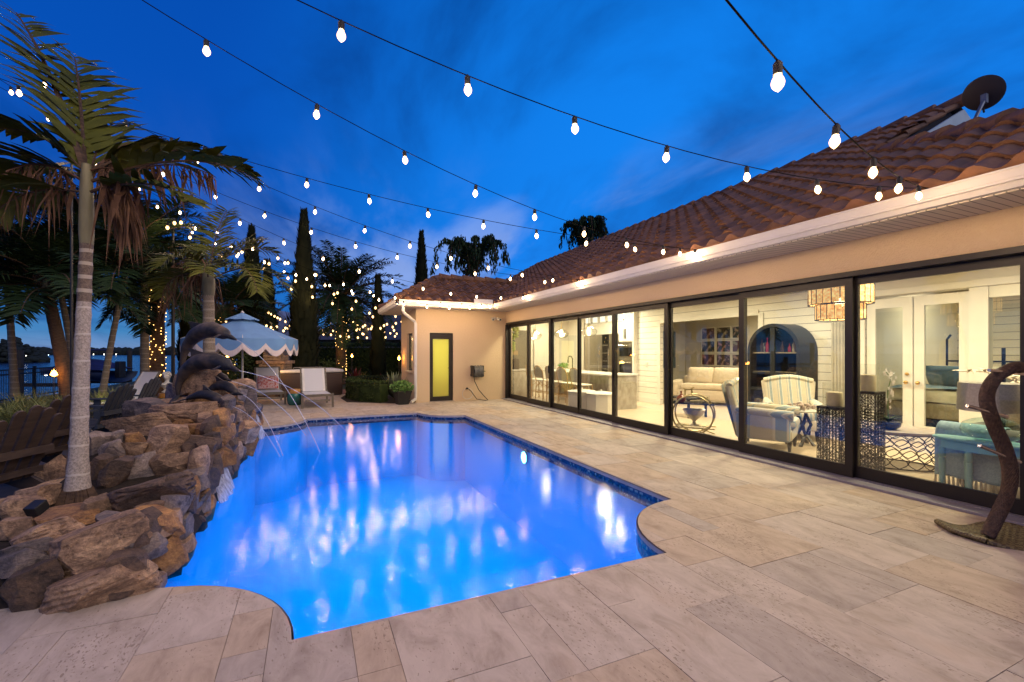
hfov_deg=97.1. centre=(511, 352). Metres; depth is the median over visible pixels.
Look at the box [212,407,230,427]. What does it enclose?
stone
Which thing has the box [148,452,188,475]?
stone
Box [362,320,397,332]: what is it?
string light
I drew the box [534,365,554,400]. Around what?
bar stool
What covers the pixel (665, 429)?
sliding door
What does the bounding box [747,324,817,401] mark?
display cabinet
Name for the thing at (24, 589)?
stone
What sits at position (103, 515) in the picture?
stone
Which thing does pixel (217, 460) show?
stone
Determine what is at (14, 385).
palm tree
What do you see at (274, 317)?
cypress tree
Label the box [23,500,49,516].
spotlight
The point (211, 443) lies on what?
stone
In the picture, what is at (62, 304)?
palm tree
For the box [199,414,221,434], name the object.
stone
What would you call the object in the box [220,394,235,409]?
stone
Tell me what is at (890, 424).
orchid
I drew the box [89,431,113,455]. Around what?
stone
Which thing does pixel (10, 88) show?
string light
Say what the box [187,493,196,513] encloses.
stone
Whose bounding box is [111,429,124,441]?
stone
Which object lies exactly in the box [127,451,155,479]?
stone
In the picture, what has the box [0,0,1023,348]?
sky
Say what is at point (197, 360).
dolphin
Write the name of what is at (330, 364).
shrub
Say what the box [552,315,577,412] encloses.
sliding door
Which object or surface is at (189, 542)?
stone
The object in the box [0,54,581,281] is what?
string light
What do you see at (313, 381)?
lounge chair
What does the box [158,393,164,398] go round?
garden stool
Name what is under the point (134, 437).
stone
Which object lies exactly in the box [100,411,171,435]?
stone
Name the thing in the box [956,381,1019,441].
table lamp
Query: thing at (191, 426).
stone
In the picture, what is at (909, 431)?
coffee table
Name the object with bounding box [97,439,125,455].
stone
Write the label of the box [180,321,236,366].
dolphin
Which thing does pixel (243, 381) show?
stone
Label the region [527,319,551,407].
sliding door
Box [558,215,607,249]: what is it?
weeping tree
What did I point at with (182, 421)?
stone
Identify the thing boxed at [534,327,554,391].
wall
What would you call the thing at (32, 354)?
mangrove islet
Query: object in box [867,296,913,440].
french door
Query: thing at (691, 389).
figurine
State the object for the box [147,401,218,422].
stone
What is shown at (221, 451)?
stone
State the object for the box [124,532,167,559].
stone
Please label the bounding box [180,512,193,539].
stone
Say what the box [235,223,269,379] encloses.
cypress tree
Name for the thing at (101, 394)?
grass clump
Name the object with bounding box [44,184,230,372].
palm tree
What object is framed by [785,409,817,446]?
side table
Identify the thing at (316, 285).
string light
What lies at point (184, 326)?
cypress tree
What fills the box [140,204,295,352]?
palm tree
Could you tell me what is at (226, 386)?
dolphin
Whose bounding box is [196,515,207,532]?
stone
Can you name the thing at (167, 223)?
string light
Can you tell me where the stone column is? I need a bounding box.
[256,351,294,395]
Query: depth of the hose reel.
13.90 m
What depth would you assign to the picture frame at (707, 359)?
16.64 m
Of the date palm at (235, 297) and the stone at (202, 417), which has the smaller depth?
the stone at (202, 417)
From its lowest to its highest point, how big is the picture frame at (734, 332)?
0.460 m
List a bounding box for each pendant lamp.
[534,324,541,339]
[554,321,568,336]
[582,323,596,336]
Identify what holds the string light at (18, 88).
hanging from the house at (938, 261)
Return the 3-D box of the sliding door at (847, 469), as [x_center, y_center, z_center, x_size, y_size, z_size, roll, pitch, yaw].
[3.685,0.293,5.989,0.050,2.345,1.535,0,0,-24]
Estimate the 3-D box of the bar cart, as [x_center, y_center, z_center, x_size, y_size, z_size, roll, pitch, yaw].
[3.280,1.125,8.163,0.720,0.734,0.427,0,0,28]
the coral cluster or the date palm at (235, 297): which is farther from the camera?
the date palm at (235, 297)
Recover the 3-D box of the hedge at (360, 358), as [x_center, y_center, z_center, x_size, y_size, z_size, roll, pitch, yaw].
[-9.078,0.453,26.998,7.356,2.237,1.443,0,0,0]
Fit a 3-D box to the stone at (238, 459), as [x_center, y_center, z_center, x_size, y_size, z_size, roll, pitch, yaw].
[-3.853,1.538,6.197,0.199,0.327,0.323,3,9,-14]
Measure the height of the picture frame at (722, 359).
0.460 m
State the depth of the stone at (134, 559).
2.77 m
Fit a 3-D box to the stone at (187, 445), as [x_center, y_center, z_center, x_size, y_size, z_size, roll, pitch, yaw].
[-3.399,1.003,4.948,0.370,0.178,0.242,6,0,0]
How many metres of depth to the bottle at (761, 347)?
9.44 m
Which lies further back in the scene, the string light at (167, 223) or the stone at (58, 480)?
the string light at (167, 223)
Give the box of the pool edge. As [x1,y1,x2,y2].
[170,398,668,681]
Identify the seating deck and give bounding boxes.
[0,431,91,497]
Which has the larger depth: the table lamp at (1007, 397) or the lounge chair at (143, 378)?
the lounge chair at (143, 378)
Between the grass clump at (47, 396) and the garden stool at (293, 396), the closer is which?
the grass clump at (47, 396)
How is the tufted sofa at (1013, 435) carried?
on the house at (938, 261)
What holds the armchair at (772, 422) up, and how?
on the house at (938, 261)
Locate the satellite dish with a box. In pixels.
[962,75,1006,117]
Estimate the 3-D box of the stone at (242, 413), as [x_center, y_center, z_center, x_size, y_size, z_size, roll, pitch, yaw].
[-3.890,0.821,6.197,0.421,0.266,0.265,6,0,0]
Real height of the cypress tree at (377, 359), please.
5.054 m
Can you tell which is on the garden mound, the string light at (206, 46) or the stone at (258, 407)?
the stone at (258, 407)
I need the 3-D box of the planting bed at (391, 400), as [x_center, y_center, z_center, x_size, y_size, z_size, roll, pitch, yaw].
[-4.563,1.507,14.827,1.940,0.026,3.800,0,0,-24]
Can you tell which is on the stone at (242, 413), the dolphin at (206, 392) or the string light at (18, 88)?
the dolphin at (206, 392)
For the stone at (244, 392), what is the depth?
7.11 m
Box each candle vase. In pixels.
[822,382,844,406]
[860,367,879,391]
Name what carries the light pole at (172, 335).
on the side paving
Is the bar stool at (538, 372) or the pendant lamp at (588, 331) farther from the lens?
the bar stool at (538, 372)
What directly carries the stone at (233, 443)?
on the garden mound
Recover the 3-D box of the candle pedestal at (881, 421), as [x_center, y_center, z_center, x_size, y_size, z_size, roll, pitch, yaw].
[4.321,0.977,5.485,0.248,1.010,0.248,0,0,-26]
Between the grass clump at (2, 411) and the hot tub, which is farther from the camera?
the hot tub
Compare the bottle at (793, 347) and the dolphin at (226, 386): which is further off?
the bottle at (793, 347)
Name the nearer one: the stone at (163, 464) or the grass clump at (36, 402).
the stone at (163, 464)
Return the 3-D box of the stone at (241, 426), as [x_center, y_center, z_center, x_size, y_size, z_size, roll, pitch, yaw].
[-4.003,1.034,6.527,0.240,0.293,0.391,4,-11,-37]
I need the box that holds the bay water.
[0,355,236,399]
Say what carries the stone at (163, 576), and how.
on the garden mound
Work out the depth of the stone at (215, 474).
4.65 m
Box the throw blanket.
[934,420,1010,493]
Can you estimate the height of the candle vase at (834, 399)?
0.300 m
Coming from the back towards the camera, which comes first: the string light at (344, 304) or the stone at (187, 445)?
the string light at (344, 304)
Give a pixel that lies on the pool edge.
(389, 623)
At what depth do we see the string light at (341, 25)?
2.98 m
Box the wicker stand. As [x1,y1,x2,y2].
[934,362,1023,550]
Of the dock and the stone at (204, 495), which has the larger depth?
the dock
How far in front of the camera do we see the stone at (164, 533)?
3.38 m
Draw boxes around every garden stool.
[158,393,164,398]
[287,388,300,404]
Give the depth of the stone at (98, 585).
2.65 m
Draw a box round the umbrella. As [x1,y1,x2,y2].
[180,311,297,378]
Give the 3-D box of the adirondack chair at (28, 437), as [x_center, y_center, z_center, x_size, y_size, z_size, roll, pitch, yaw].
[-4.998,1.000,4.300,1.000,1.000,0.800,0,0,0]
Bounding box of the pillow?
[257,376,277,388]
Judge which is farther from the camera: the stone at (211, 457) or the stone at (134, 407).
the stone at (134, 407)
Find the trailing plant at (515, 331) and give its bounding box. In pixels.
[512,327,519,339]
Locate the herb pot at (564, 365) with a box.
[558,363,568,369]
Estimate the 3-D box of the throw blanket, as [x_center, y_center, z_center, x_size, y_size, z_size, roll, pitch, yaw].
[4.814,1.079,4.735,0.274,0.659,0.534,0,0,-24]
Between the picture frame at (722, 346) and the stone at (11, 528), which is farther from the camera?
the picture frame at (722, 346)
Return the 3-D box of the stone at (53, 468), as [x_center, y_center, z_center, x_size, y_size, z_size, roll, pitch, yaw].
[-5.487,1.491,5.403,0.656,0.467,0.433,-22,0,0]
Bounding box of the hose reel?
[462,365,487,400]
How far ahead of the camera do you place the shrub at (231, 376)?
16.27 m
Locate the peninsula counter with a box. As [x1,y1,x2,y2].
[512,369,533,396]
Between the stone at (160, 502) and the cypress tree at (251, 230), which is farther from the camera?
the cypress tree at (251, 230)
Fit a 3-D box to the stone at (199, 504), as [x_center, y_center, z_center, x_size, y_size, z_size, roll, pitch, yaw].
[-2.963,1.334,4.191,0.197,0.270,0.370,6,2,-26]
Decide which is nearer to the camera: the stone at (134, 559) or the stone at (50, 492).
the stone at (134, 559)
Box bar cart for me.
[673,393,715,433]
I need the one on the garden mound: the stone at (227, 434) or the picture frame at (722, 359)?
the stone at (227, 434)
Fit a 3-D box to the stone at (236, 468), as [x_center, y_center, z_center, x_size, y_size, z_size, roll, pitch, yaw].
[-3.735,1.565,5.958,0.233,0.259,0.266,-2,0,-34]
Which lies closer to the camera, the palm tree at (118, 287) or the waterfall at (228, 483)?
the waterfall at (228, 483)
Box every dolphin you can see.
[168,348,239,403]
[176,384,221,404]
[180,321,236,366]
[209,376,243,395]
[217,372,231,381]
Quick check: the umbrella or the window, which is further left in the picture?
the umbrella
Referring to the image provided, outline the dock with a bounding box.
[0,350,22,402]
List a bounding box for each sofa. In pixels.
[673,367,738,401]
[959,422,1019,487]
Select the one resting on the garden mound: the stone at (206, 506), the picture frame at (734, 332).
the stone at (206, 506)
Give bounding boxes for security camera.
[491,317,500,320]
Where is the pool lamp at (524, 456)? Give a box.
[521,450,527,464]
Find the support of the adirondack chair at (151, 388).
on the side paving
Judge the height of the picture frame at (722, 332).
0.460 m
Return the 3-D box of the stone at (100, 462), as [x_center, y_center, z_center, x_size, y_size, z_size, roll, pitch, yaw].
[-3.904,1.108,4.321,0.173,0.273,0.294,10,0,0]
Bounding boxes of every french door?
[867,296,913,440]
[914,291,968,443]
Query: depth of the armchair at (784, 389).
8.21 m
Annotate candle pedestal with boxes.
[816,405,844,463]
[860,391,885,470]
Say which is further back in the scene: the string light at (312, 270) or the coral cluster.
the string light at (312, 270)
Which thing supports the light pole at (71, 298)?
on the side paving
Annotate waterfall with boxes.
[216,468,234,502]
[256,415,264,438]
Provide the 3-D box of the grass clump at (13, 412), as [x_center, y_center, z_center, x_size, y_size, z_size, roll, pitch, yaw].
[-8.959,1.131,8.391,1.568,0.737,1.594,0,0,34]
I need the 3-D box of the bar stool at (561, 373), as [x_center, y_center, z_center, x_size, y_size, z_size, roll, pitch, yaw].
[1.551,0.939,12.676,0.519,1.087,0.494,0,0,-30]
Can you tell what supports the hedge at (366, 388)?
on the planting bed at (391, 400)
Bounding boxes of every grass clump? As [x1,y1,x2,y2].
[0,389,55,412]
[0,393,60,429]
[0,399,41,420]
[4,389,59,411]
[5,395,61,415]
[27,389,61,404]
[36,390,101,415]
[89,385,122,400]
[89,388,115,414]
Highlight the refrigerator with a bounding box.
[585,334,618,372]
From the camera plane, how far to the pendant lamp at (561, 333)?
13.77 m
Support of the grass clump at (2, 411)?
on the side paving
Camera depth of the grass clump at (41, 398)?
10.02 m
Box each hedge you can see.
[317,341,400,376]
[345,374,399,402]
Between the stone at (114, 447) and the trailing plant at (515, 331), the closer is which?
the stone at (114, 447)
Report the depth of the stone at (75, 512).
3.29 m
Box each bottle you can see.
[760,339,763,351]
[765,338,768,351]
[780,341,783,351]
[792,340,795,351]
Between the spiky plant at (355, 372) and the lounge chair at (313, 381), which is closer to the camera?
the lounge chair at (313, 381)
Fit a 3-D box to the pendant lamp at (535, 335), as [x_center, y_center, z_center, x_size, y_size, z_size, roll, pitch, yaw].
[0.794,-0.925,15.409,0.470,0.990,0.470,0,0,-24]
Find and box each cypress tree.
[175,262,201,369]
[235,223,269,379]
[261,258,280,331]
[285,206,321,368]
[368,273,386,374]
[413,229,429,284]
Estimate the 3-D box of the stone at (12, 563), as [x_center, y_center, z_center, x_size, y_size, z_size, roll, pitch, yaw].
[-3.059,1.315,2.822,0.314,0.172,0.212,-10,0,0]
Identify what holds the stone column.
on the hot tub
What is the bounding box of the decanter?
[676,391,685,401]
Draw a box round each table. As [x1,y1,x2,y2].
[673,395,707,418]
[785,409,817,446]
[837,422,934,471]
[932,434,1019,488]
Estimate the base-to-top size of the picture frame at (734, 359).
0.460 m
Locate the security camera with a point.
(495, 318)
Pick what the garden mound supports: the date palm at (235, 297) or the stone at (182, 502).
the stone at (182, 502)
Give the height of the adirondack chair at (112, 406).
1.000 m
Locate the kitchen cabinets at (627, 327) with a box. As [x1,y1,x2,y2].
[585,312,637,400]
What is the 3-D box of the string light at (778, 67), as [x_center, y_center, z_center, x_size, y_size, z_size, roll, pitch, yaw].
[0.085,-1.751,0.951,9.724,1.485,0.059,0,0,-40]
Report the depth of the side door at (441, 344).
13.78 m
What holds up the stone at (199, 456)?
on the garden mound
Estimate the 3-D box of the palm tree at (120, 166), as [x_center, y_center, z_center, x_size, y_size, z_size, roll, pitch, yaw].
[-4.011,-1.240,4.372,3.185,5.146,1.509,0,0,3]
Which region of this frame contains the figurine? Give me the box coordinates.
[683,387,693,395]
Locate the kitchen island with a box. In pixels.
[542,369,639,409]
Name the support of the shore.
on the bay water
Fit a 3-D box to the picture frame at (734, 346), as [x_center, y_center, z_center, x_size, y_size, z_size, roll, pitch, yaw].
[7.771,-0.208,15.410,0.045,0.460,0.660,0,0,-24]
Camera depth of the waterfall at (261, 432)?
8.26 m
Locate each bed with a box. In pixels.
[341,395,413,402]
[889,334,1019,430]
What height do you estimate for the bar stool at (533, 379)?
1.087 m
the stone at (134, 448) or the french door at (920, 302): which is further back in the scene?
the french door at (920, 302)
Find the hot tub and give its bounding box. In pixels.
[278,367,343,397]
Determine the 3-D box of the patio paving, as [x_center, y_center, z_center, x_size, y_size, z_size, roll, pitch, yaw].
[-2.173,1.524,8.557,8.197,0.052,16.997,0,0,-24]
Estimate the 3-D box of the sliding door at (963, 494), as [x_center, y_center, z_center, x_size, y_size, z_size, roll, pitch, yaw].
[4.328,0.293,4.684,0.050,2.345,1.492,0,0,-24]
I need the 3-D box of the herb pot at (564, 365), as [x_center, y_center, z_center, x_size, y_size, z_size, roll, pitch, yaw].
[1.623,0.442,14.189,0.351,0.258,0.376,0,0,-24]
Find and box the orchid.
[876,369,901,429]
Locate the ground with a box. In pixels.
[0,365,346,408]
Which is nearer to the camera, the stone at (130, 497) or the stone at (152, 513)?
the stone at (152, 513)
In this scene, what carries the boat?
on the lift
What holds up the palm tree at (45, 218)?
on the ground
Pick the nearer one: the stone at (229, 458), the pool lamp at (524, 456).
the stone at (229, 458)
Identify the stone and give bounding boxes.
[0,494,49,519]
[0,517,36,540]
[0,536,53,555]
[0,548,48,578]
[0,558,64,612]
[9,516,85,545]
[13,483,61,504]
[34,454,65,480]
[34,502,99,524]
[37,476,64,485]
[38,559,162,614]
[45,509,152,575]
[69,567,88,575]
[80,492,111,512]
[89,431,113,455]
[90,453,119,479]
[95,510,119,521]
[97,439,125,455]
[97,455,134,488]
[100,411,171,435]
[105,548,149,600]
[107,471,195,511]
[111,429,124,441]
[121,442,148,455]
[122,397,167,416]
[124,432,146,442]
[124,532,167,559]
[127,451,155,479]
[129,571,166,596]
[133,500,164,507]
[133,506,162,547]
[134,504,185,536]
[143,424,189,453]
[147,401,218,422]
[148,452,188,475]
[152,534,188,575]
[160,508,182,536]
[161,397,195,403]
[161,494,193,515]
[165,383,187,398]
[167,566,182,578]
[172,419,194,424]
[173,369,221,394]
[180,435,222,452]
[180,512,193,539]
[181,532,196,566]
[183,423,200,434]
[184,466,210,490]
[187,445,210,474]
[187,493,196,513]
[188,382,238,401]
[194,475,200,496]
[195,424,235,445]
[195,439,216,452]
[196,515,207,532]
[197,412,234,422]
[197,491,202,508]
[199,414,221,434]
[199,488,210,501]
[201,431,221,449]
[201,486,210,512]
[204,508,211,521]
[208,494,216,521]
[209,452,213,470]
[209,464,220,489]
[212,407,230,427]
[212,450,223,474]
[217,403,247,421]
[217,448,223,456]
[217,476,224,490]
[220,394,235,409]
[222,447,236,467]
[224,466,231,477]
[228,378,256,389]
[229,437,238,451]
[230,410,237,422]
[231,423,235,439]
[232,464,238,479]
[235,388,247,401]
[235,422,238,436]
[236,454,239,469]
[238,385,257,416]
[238,419,261,443]
[238,421,244,432]
[238,441,243,458]
[243,436,257,456]
[249,410,256,420]
[254,402,262,414]
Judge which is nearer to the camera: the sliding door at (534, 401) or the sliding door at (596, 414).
the sliding door at (596, 414)
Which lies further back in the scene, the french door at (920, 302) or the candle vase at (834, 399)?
the french door at (920, 302)
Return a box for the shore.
[35,346,219,354]
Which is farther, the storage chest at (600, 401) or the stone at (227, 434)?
the storage chest at (600, 401)
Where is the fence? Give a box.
[0,366,58,400]
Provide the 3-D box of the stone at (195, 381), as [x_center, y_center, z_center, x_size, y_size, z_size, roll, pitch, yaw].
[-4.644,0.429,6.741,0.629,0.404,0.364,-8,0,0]
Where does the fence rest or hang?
on the ground
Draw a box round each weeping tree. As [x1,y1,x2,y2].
[429,233,509,276]
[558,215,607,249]
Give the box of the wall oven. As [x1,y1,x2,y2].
[618,342,631,372]
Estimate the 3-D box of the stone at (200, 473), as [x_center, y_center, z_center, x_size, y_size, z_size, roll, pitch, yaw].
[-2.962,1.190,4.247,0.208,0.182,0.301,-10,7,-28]
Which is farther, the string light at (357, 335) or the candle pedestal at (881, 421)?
the string light at (357, 335)
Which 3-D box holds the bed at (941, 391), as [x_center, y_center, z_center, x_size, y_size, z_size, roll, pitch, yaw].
[8.525,0.539,8.356,2.187,1.845,1.680,0,0,-24]
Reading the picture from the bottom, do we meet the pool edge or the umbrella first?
the pool edge
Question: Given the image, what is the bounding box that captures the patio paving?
[0,394,1023,681]
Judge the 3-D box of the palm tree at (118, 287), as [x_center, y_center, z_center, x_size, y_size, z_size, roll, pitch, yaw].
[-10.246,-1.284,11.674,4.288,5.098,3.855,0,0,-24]
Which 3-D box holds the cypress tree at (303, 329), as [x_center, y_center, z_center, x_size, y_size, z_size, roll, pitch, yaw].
[-7.616,-1.905,16.506,1.278,6.811,1.373,0,0,-24]
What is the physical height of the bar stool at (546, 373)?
1.087 m
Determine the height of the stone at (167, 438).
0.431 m
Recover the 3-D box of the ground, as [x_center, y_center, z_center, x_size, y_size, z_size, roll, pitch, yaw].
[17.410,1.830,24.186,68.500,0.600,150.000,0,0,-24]
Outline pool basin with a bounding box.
[165,413,669,639]
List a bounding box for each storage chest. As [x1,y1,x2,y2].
[567,388,594,408]
[586,389,611,413]
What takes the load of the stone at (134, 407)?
on the garden mound
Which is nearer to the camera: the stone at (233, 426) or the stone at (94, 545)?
the stone at (94, 545)
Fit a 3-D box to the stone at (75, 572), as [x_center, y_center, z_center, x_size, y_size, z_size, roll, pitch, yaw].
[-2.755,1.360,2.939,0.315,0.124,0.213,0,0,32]
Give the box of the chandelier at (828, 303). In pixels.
[807,283,874,321]
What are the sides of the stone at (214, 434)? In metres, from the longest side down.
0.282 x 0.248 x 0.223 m
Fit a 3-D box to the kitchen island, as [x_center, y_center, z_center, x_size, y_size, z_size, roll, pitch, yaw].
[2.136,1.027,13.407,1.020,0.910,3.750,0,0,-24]
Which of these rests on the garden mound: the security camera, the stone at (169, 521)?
the stone at (169, 521)
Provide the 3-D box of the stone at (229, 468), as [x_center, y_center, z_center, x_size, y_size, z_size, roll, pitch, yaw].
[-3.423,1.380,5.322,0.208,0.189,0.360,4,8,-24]
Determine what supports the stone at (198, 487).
on the garden mound
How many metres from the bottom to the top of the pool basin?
1.544 m
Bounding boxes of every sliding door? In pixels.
[509,322,530,401]
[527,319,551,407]
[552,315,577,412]
[578,311,617,420]
[612,303,669,434]
[668,293,746,449]
[739,277,854,477]
[855,254,1023,515]
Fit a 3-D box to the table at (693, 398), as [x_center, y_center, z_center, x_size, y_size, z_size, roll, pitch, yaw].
[4.090,1.252,10.473,0.600,0.460,0.600,0,0,-24]
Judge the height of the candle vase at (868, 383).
0.330 m
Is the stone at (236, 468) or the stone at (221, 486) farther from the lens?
the stone at (236, 468)
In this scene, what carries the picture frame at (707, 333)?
attached to the house at (938, 261)
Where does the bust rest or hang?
on the garden stool at (161, 395)
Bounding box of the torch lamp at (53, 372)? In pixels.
[50,369,57,399]
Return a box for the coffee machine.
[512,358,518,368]
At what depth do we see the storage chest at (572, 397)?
11.33 m
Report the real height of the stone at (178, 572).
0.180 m
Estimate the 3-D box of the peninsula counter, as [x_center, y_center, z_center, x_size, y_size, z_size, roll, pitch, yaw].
[0.183,1.027,15.355,0.900,0.910,0.760,0,0,-24]
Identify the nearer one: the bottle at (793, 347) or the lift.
the bottle at (793, 347)
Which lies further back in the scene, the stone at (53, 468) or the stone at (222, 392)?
the stone at (222, 392)
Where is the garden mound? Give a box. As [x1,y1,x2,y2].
[0,436,243,608]
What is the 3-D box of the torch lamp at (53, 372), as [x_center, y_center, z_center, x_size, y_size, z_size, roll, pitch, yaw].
[-10.335,0.928,10.200,0.126,1.144,0.126,0,0,43]
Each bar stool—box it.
[525,365,543,398]
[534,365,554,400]
[545,366,565,402]
[556,367,576,404]
[569,367,592,389]
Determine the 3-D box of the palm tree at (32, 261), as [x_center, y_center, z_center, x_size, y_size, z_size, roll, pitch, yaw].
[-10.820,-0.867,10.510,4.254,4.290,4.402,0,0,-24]
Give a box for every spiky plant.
[344,367,364,379]
[382,371,406,398]
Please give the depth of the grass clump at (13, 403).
9.95 m
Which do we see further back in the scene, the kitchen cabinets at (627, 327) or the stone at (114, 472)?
the kitchen cabinets at (627, 327)
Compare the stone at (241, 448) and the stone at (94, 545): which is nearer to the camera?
the stone at (94, 545)
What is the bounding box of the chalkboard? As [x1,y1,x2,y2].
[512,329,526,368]
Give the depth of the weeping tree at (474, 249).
24.50 m
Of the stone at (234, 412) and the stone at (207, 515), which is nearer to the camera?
the stone at (207, 515)
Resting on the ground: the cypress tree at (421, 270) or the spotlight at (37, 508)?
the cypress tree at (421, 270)
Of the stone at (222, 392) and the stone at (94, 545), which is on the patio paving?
the stone at (94, 545)
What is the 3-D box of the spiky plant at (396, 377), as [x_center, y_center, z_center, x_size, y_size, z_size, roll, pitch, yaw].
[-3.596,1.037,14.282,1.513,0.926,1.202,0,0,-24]
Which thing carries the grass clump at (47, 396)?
on the side paving
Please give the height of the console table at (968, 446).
0.611 m
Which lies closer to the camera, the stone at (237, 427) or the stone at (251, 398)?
the stone at (237, 427)
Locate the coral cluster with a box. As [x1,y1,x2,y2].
[787,401,815,409]
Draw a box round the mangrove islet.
[0,337,50,362]
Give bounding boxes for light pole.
[70,163,72,394]
[171,218,174,382]
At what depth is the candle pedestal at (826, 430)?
5.77 m
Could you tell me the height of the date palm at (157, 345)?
5.312 m
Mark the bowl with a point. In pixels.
(693, 414)
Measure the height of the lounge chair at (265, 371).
1.058 m
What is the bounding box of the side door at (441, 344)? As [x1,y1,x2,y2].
[430,333,452,400]
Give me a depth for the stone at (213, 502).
4.60 m
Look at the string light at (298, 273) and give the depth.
13.24 m
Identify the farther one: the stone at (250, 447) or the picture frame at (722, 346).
the picture frame at (722, 346)
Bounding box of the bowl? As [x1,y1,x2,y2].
[682,408,705,425]
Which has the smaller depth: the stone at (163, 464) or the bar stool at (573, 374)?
the stone at (163, 464)
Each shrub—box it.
[220,351,261,379]
[319,356,347,380]
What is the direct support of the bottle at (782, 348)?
on the display cabinet at (802, 360)
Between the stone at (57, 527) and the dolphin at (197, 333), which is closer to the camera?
the stone at (57, 527)
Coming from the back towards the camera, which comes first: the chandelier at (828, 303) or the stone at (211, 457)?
the chandelier at (828, 303)
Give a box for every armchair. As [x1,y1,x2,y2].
[721,377,799,451]
[761,374,824,441]
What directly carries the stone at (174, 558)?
on the garden mound
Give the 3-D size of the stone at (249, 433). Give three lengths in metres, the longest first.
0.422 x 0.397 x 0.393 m
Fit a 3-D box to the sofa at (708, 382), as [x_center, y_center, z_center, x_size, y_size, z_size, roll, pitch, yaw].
[6.301,0.904,12.675,3.540,0.916,1.000,0,0,34]
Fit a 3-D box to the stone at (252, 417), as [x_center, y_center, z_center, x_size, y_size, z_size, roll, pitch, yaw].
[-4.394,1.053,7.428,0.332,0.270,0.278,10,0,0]
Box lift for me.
[23,350,131,393]
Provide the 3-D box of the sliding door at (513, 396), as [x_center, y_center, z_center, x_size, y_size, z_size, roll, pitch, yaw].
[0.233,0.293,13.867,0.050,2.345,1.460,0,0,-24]
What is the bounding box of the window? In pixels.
[409,333,411,370]
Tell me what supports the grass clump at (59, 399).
on the side paving
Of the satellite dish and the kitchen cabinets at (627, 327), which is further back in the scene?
the kitchen cabinets at (627, 327)
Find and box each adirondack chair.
[0,395,70,481]
[0,405,63,488]
[89,377,161,418]
[89,383,136,431]
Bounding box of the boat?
[40,349,137,381]
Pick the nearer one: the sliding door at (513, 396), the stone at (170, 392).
the stone at (170, 392)
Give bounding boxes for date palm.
[92,233,233,397]
[165,263,286,378]
[270,239,405,383]
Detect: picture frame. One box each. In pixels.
[701,327,714,339]
[701,340,714,352]
[701,353,714,365]
[715,326,730,339]
[715,340,730,352]
[715,353,730,366]
[731,325,748,338]
[731,339,748,352]
[731,353,738,366]
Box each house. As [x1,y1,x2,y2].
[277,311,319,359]
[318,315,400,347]
[378,93,1023,525]
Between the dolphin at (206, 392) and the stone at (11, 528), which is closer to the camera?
the stone at (11, 528)
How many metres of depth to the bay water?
65.51 m
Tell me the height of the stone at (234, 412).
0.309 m
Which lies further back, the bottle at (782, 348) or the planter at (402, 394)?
the planter at (402, 394)
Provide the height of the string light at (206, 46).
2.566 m
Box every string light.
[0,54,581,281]
[0,78,682,251]
[0,79,527,296]
[0,87,577,282]
[132,181,481,305]
[139,192,489,306]
[142,0,697,252]
[166,218,337,291]
[176,221,393,296]
[264,267,394,328]
[268,260,375,306]
[297,0,927,192]
[321,328,400,336]
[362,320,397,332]
[725,0,928,192]
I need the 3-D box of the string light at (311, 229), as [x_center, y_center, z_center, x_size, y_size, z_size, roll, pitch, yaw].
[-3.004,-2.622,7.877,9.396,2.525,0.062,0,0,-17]
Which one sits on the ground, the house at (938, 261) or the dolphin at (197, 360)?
the house at (938, 261)
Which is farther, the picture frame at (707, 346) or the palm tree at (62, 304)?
the picture frame at (707, 346)
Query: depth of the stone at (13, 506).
3.37 m
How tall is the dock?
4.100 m
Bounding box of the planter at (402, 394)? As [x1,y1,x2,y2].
[389,380,413,404]
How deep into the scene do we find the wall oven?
13.98 m
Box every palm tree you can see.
[0,0,268,505]
[0,169,168,339]
[0,204,208,397]
[0,217,98,397]
[0,219,156,356]
[0,220,157,398]
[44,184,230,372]
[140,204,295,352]
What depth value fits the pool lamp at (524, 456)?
7.70 m
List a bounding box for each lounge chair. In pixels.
[89,371,160,413]
[254,366,285,403]
[300,367,333,408]
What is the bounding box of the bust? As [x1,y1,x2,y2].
[161,371,171,392]
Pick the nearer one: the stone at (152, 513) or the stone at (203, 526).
the stone at (152, 513)
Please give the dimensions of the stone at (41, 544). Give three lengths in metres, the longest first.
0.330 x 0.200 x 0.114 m
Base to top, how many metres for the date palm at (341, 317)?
6.734 m
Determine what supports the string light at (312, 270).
hanging from the house at (938, 261)
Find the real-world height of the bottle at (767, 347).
0.300 m
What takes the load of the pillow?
on the lounge chair at (265, 371)

